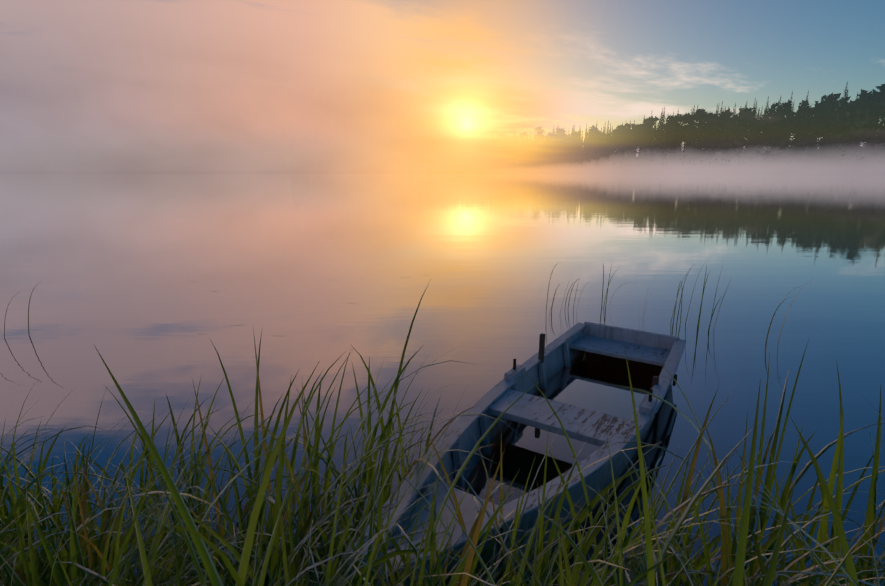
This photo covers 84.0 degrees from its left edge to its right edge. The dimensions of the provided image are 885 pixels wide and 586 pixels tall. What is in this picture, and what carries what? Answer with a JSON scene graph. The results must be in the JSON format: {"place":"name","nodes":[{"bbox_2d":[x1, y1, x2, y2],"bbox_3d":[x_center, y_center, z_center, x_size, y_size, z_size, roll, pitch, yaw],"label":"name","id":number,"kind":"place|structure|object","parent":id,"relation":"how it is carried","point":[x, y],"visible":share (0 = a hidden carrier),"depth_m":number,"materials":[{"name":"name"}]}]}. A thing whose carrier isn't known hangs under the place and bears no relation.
{"place":"outdoors","nodes":[
{"label":"outdoors","id":0,"kind":"place"},
{"bbox_2d":[0,174,884,585],"bbox_3d":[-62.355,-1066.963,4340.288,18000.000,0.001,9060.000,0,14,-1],"label":"lake water","id":1,"kind":"structure","parent":0,"point":[152,288],"depth_m":5.66,"materials":[{"name":"blue liquid"}]},
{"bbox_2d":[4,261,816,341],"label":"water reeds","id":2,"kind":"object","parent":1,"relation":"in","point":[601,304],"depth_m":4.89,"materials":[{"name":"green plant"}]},
{"bbox_2d":[345,322,685,585],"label":"boat","id":3,"kind":"object","parent":1,"relation":"on","point":[585,368],"visible":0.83,"depth_m":2.49,"materials":[{"name":"wood"},{"name":"paint"}]},
{"bbox_2d":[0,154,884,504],"bbox_3d":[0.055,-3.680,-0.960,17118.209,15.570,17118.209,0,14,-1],"label":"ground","id":4,"kind":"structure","parent":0,"point":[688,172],"depth_m":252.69,"materials":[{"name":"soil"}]},
{"bbox_2d":[0,285,884,585],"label":"sedge grass","id":5,"kind":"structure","parent":4,"relation":"on","point":[258,557],"depth_m":1.38,"materials":[{"name":"green plant"}]},
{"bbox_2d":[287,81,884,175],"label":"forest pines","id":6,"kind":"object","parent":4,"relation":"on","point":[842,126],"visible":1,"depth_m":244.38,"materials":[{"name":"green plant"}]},
{"bbox_2d":[0,0,884,171],"label":"sky","id":7,"kind":"structure","parent":0,"point":[86,85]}
]}

